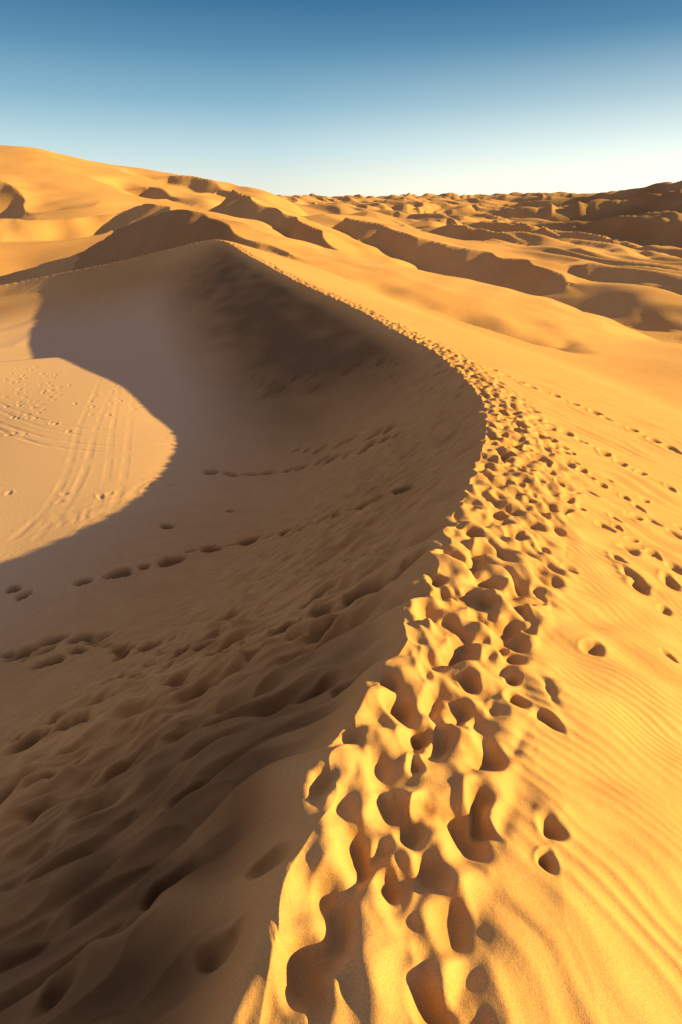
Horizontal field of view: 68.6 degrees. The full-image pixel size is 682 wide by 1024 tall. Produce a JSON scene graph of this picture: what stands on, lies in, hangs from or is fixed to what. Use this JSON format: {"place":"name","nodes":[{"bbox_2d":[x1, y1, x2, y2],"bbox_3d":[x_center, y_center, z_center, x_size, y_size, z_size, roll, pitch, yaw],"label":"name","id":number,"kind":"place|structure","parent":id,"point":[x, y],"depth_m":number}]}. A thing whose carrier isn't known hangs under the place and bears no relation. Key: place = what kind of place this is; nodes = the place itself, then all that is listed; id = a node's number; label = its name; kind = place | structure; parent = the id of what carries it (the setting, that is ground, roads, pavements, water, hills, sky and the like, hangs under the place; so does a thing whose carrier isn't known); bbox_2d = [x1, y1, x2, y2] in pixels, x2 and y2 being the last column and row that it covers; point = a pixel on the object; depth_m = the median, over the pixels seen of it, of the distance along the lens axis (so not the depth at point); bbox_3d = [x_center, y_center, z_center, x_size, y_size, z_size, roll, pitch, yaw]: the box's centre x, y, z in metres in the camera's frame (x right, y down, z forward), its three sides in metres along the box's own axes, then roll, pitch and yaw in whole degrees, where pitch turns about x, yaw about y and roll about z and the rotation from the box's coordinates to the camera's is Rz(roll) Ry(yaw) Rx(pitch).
{"place":"outdoors","nodes":[
{"label":"outdoors","id":0,"kind":"place"},
{"bbox_2d":[0,178,52,218],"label":"sand dune","id":1,"kind":"structure","parent":0,"point":[16,196],"depth_m":202.50},
{"bbox_2d":[0,203,284,241],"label":"sand dune","id":2,"kind":"structure","parent":0,"point":[45,230],"depth_m":165.46},
{"bbox_2d":[143,187,222,207],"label":"sand dune","id":3,"kind":"structure","parent":0,"point":[180,196],"depth_m":256.17},
{"bbox_2d":[169,175,308,215],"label":"sand dune","id":4,"kind":"structure","parent":0,"point":[199,184],"depth_m":317.26},
{"bbox_2d":[209,189,423,270],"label":"sand dune","id":5,"kind":"structure","parent":0,"point":[234,203],"depth_m":169.12},
{"bbox_2d":[0,240,681,1023],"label":"sand dune","id":6,"kind":"structure","parent":0,"point":[370,712],"depth_m":3.40},
{"bbox_2d":[0,145,681,688],"bbox_3d":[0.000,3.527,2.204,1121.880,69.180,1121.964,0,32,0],"label":"ground","id":7,"kind":"structure","parent":0,"point":[136,477],"depth_m":25.19},
{"bbox_2d":[0,0,681,196],"label":"sky","id":8,"kind":"structure","parent":0,"point":[329,98]},
{"bbox_2d":[71,209,654,341],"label":"sand dune","id":9,"kind":"structure","parent":0,"point":[166,230],"depth_m":85.39},
{"bbox_2d":[332,217,582,295],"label":"sand dune","id":10,"kind":"structure","parent":0,"point":[530,276],"depth_m":156.17},
{"bbox_2d":[277,180,681,247],"bbox_3d":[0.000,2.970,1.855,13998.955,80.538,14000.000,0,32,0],"label":"hills","id":11,"kind":"structure","parent":0,"point":[650,214],"depth_m":653.38},
{"bbox_2d":[541,276,681,330],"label":"sand dune","id":12,"kind":"structure","parent":0,"point":[641,306],"depth_m":110.85},
{"bbox_2d":[570,263,681,293],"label":"sand dune","id":13,"kind":"structure","parent":0,"point":[667,279],"depth_m":128.97}
]}

